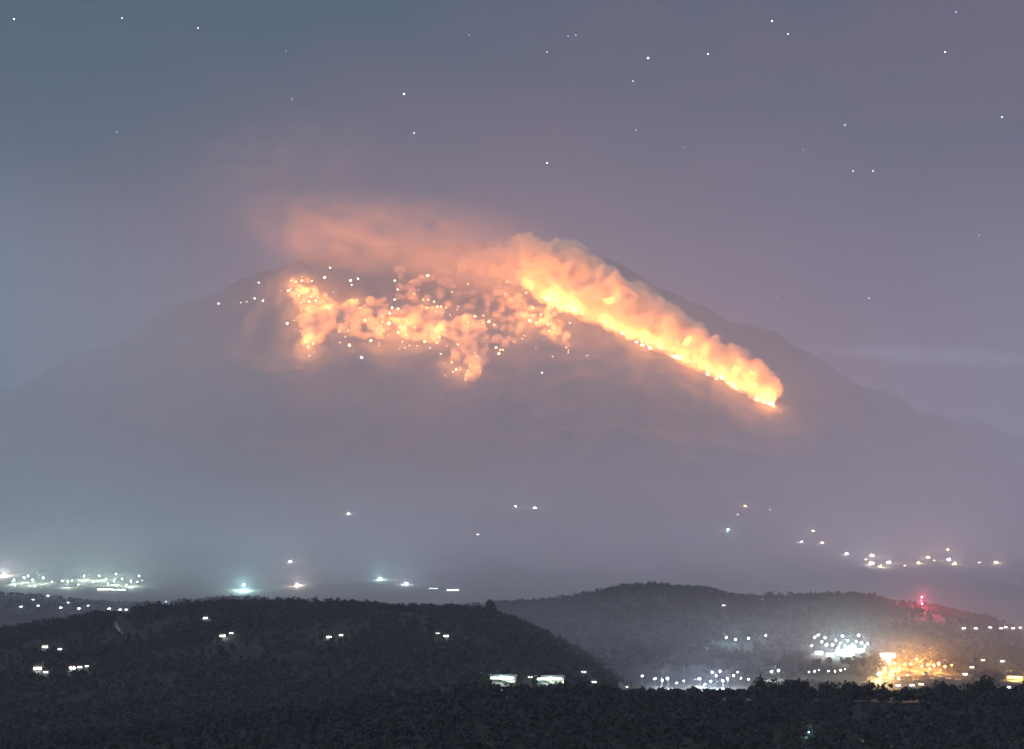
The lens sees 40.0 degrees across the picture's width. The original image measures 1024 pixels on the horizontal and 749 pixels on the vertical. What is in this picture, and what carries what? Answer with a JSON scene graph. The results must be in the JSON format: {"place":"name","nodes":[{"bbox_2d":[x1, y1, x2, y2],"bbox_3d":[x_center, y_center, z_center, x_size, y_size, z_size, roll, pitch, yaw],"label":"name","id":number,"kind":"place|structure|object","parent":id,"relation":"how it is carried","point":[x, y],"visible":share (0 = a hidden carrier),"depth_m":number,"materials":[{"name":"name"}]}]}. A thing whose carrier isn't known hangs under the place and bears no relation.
{"place":"outdoors","nodes":[
{"label":"outdoors","id":0,"kind":"place"},
{"bbox_2d":[0,595,258,625],"bbox_3d":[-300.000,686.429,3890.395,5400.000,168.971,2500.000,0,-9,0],"label":"hill","id":1,"kind":"structure","parent":0,"point":[17,608],"depth_m":3728.12,"materials":[{"name":"plant"}]},
{"bbox_2d":[0,591,441,626],"bbox_3d":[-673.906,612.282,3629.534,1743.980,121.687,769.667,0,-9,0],"label":"forest","id":2,"kind":"object","parent":1,"relation":"on","point":[101,602],"visible":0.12,"depth_m":3780.07,"materials":[{"name":"green plant"}]},
{"bbox_2d":[0,607,630,747],"bbox_3d":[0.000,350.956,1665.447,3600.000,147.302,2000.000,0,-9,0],"label":"hill","id":3,"kind":"structure","parent":0,"point":[334,630],"depth_m":1506.44,"materials":[{"name":"plant"}]},
{"bbox_2d":[33,665,42,669],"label":"house","id":4,"kind":"structure","parent":3,"relation":"on","point":[37,667],"depth_m":1477.94,"materials":[{"name":"paint"}]},
{"bbox_2d":[0,596,637,748],"bbox_3d":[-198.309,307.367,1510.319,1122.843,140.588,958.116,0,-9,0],"label":"forest","id":5,"kind":"object","parent":3,"relation":"on","point":[564,656],"visible":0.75,"depth_m":1475.70,"materials":[{"name":"green plant"}]},
{"bbox_2d":[484,599,496,612],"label":"tree","id":6,"kind":"object","parent":3,"relation":"on","point":[489,604],"visible":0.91,"depth_m":1846.06,"materials":[{"name":"green plant"}]},
{"bbox_2d":[490,674,516,682],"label":"shed","id":7,"kind":"structure","parent":3,"relation":"on","point":[510,678],"depth_m":1376.44,"materials":[{"name":"paint"}]},
{"bbox_2d":[533,675,564,683],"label":"shed","id":8,"kind":"structure","parent":3,"relation":"on","point":[552,679],"depth_m":1447.71,"materials":[{"name":"paint"}]},
{"bbox_2d":[429,587,438,589],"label":"shed","id":9,"kind":"structure","parent":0,"point":[433,588],"depth_m":4464.94,"materials":[{"name":"paint"}]},
{"bbox_2d":[0,242,1023,629],"bbox_3d":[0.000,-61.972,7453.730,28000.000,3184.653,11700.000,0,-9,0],"label":"mountain","id":10,"kind":"structure","parent":0,"point":[232,438],"depth_m":8195.26,"materials":[{"name":"grey stone"}]},
{"bbox_2d":[96,587,114,592],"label":"shed","id":11,"kind":"structure","parent":10,"relation":"on","point":[109,589],"depth_m":4381.37,"materials":[{"name":"paint"}]},
{"bbox_2d":[111,588,127,591],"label":"shed","id":12,"kind":"structure","parent":10,"relation":"on","point":[119,589],"depth_m":4391.95,"materials":[{"name":"paint"}]},
{"bbox_2d":[446,588,459,591],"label":"shed","id":13,"kind":"structure","parent":10,"relation":"on","point":[452,589],"depth_m":4418.40,"materials":[{"name":"paint"}]},
{"bbox_2d":[524,287,774,406],"bbox_3d":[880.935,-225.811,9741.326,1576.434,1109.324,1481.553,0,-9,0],"label":"fire front","id":14,"kind":"object","parent":10,"relation":"on","point":[658,347],"visible":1,"depth_m":9717.48,"materials":[{"name":"yellow"}]},
{"bbox_2d":[0,0,1023,439],"label":"sky","id":15,"kind":"structure","parent":0,"point":[843,180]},
{"bbox_2d":[90,698,1023,748],"bbox_3d":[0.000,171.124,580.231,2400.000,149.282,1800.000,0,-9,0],"label":"hillside","id":16,"kind":"structure","parent":0,"point":[773,724],"depth_m":782.09,"materials":[{"name":"plant"}]},
{"bbox_2d":[0,674,1023,748],"bbox_3d":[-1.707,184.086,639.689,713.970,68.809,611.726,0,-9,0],"label":"forest","id":17,"kind":"object","parent":16,"relation":"on","point":[793,710],"visible":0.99,"depth_m":792.08,"materials":[{"name":"green plant"}]},
{"bbox_2d":[746,685,757,699],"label":"tree","id":18,"kind":"object","parent":16,"relation":"on","point":[752,692],"visible":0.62,"depth_m":865.04,"materials":[{"name":"green plant"}]},
{"bbox_2d":[751,675,768,689],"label":"tree","id":19,"kind":"object","parent":16,"relation":"on","point":[760,681],"visible":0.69,"depth_m":871.15,"materials":[{"name":"green plant"}]},
{"bbox_2d":[760,685,775,691],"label":"tree","id":20,"kind":"object","parent":16,"relation":"on","point":[770,688],"visible":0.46,"depth_m":868.12,"materials":[{"name":"green plant"}]},
{"bbox_2d":[780,677,806,696],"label":"tree","id":21,"kind":"object","parent":16,"relation":"on","point":[787,686],"visible":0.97,"depth_m":867.99,"materials":[{"name":"green plant"}]},
{"bbox_2d":[792,679,808,694],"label":"tree","id":22,"kind":"object","parent":16,"relation":"on","point":[798,689],"visible":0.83,"depth_m":868.95,"materials":[{"name":"green plant"}]},
{"bbox_2d":[851,686,865,703],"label":"tree","id":23,"kind":"object","parent":16,"relation":"on","point":[859,694],"visible":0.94,"depth_m":867.83,"materials":[{"name":"green plant"}]},
{"bbox_2d":[859,680,878,702],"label":"tree","id":24,"kind":"object","parent":16,"relation":"on","point":[869,686],"visible":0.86,"depth_m":874.67,"materials":[{"name":"green plant"}]},
{"bbox_2d":[976,679,993,694],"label":"tree","id":25,"kind":"object","parent":16,"relation":"on","point":[982,685],"visible":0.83,"depth_m":869.06,"materials":[{"name":"green plant"}]},
{"bbox_2d":[482,588,1023,701],"bbox_3d":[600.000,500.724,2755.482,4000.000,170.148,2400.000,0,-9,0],"label":"hill","id":26,"kind":"structure","parent":0,"point":[691,674],"depth_m":2237.60,"materials":[{"name":"plant"}]},
{"bbox_2d":[435,581,1023,682],"bbox_3d":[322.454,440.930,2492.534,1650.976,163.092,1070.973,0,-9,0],"label":"forest","id":27,"kind":"object","parent":26,"relation":"on","point":[666,654],"visible":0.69,"depth_m":2421.91,"materials":[{"name":"green plant"}]},
{"bbox_2d":[880,653,896,657],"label":"shed","id":28,"kind":"structure","parent":26,"relation":"on","point":[893,655],"depth_m":2172.22,"materials":[{"name":"paint"}]},
{"bbox_2d":[1006,675,1023,680],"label":"shed","id":29,"kind":"structure","parent":26,"relation":"on","point":[1019,678],"depth_m":2071.01,"materials":[{"name":"paint"}]}
]}

